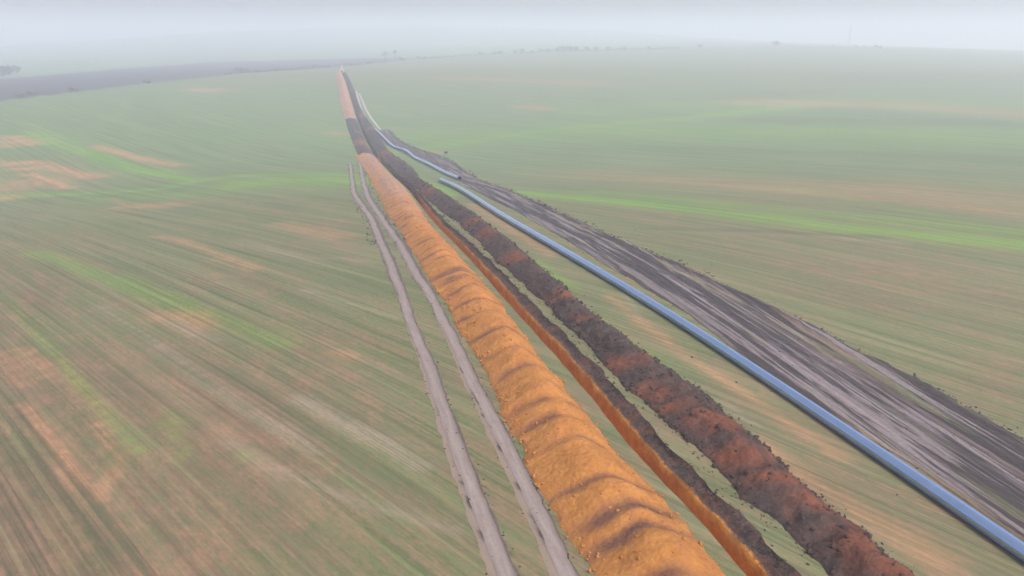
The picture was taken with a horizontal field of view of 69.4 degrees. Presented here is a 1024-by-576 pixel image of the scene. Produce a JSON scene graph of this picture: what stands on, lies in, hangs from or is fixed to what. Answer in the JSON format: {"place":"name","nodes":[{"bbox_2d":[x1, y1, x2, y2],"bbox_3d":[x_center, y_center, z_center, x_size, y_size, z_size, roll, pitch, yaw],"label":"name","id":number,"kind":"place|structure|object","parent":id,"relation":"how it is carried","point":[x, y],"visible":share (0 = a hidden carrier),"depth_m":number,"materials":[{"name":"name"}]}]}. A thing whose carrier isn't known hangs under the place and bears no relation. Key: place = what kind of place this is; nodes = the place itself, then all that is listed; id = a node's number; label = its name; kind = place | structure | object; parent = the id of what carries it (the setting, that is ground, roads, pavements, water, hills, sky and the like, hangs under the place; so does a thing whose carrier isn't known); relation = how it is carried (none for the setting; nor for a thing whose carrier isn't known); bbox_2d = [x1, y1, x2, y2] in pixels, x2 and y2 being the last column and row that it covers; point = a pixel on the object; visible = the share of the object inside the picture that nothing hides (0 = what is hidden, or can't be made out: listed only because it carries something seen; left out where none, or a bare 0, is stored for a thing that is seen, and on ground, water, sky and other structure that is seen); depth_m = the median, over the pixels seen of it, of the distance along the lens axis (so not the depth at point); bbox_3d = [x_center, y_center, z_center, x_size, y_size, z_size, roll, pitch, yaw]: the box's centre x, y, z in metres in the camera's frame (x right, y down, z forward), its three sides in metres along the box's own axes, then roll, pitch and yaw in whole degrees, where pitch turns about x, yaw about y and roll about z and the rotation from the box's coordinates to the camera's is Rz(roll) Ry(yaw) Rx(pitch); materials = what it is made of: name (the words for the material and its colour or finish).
{"place":"outdoors","nodes":[
{"label":"outdoors","id":0,"kind":"place"},
{"bbox_2d":[0,25,1023,575],"bbox_3d":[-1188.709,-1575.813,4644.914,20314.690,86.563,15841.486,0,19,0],"label":"ground","id":1,"kind":"structure","parent":0,"point":[208,365],"depth_m":73.52,"materials":[{"name":"green plant"}]},
{"bbox_2d":[0,65,12,75],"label":"hedge shrub","id":2,"kind":"object","parent":1,"relation":"on","point":[4,69],"visible":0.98,"depth_m":597.67,"materials":[{"name":"grey plant"}]},
{"bbox_2d":[2,65,19,74],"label":"hedge shrub","id":3,"kind":"object","parent":1,"relation":"on","point":[10,68],"visible":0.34,"depth_m":621.11,"materials":[{"name":"grey plant"}]},
{"bbox_2d":[12,66,20,72],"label":"hedge shrub","id":4,"kind":"object","parent":1,"relation":"on","point":[15,67],"visible":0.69,"depth_m":656.94,"materials":[{"name":"grey plant"}]},
{"bbox_2d":[232,68,247,72],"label":"shrub","id":5,"kind":"object","parent":1,"relation":"on","point":[240,69],"visible":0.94,"depth_m":546.89,"materials":[{"name":"grey plant"}]},
{"bbox_2d":[336,71,355,118],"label":"clay heap","id":6,"kind":"object","parent":1,"relation":"on","point":[346,105],"visible":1,"depth_m":374.32,"materials":[{"name":"soil"}]},
{"bbox_2d":[346,118,372,154],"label":"topsoil heap","id":7,"kind":"object","parent":1,"relation":"on","point":[358,140],"visible":0.99,"depth_m":259.14,"materials":[{"name":"brown soil"}]},
{"bbox_2d":[355,91,367,118],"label":"wheel rut","id":8,"kind":"structure","parent":1,"relation":"on","point":[359,101],"depth_m":374.97,"materials":[{"name":"soil"}]},
{"bbox_2d":[344,72,388,151],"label":"topsoil heap","id":9,"kind":"object","parent":1,"relation":"on","point":[376,141],"visible":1,"depth_m":291.93,"materials":[{"name":"soil"}]},
{"bbox_2d":[358,93,381,129],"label":"wheel rut","id":10,"kind":"structure","parent":1,"relation":"on","point":[370,116],"depth_m":340.65,"materials":[{"name":"soil"}]},
{"bbox_2d":[348,163,519,575],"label":"wheel rut","id":11,"kind":"structure","parent":1,"relation":"on","point":[482,519],"depth_m":35.60,"materials":[{"name":"soil"}]},
{"bbox_2d":[224,46,680,74],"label":"hedgerow","id":12,"kind":"object","parent":1,"relation":"on","point":[667,47],"visible":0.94,"depth_m":893.63,"materials":[{"name":"grey plant"}]},
{"bbox_2d":[358,163,579,575],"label":"wheel rut","id":13,"kind":"structure","parent":1,"relation":"on","point":[529,497],"depth_m":36.05,"materials":[{"name":"soil"}]},
{"bbox_2d":[355,153,725,575],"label":"clay heap","id":14,"kind":"object","parent":1,"relation":"on","point":[563,470],"visible":0.99,"depth_m":34.13,"materials":[{"name":"orange soil"}]},
{"bbox_2d":[355,156,721,575],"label":"clay crumbs","id":15,"kind":"object","parent":14,"relation":"on","point":[574,495],"visible":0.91,"depth_m":39.57,"materials":[{"name":"orange soil"}]},
{"bbox_2d":[566,46,576,51],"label":"hedge shrub","id":16,"kind":"object","parent":1,"relation":"on","point":[570,48],"visible":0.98,"depth_m":979.63,"materials":[{"name":"grey plant"}]},
{"bbox_2d":[342,73,801,575],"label":"trench","id":17,"kind":"object","parent":1,"relation":"on","point":[743,550],"visible":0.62,"depth_m":38.47,"materials":[{"name":"brown soil"}]},
{"bbox_2d":[377,150,914,575],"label":"topsoil heap","id":18,"kind":"object","parent":1,"relation":"on","point":[865,558],"visible":0.98,"depth_m":36.72,"materials":[{"name":"brown soil"}]},
{"bbox_2d":[377,152,912,575],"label":"topsoil crumbs","id":19,"kind":"object","parent":18,"relation":"on","point":[747,472],"visible":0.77,"depth_m":41.32,"materials":[{"name":"brown soil"}]},
{"bbox_2d":[348,131,1022,575],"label":"soil clods","id":20,"kind":"object","parent":1,"relation":"on","point":[782,561],"visible":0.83,"depth_m":44.51,"materials":[{"name":"brown soil"}]},
{"bbox_2d":[438,178,1023,562],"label":"water pipe","id":21,"kind":"object","parent":1,"relation":"on","point":[1007,541],"visible":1,"depth_m":40.07,"materials":[{"name":"blue plastic"}]},
{"bbox_2d":[770,41,779,45],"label":"hedge shrub","id":22,"kind":"object","parent":1,"relation":"on","point":[774,42],"visible":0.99,"depth_m":1142.22,"materials":[{"name":"grey plant"}]},
{"bbox_2d":[0,0,1023,37],"label":"sky","id":23,"kind":"structure","parent":0,"point":[18,18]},
{"bbox_2d":[378,129,1023,541],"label":"mud road","id":24,"kind":"structure","parent":0,"point":[928,429],"depth_m":46.06,"materials":[{"name":"soil"}]},
{"bbox_2d":[374,127,461,179],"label":"water pipe","id":25,"kind":"object","parent":24,"relation":"on","point":[447,173],"visible":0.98,"depth_m":196.77,"materials":[{"name":"blue plastic"}]}
]}

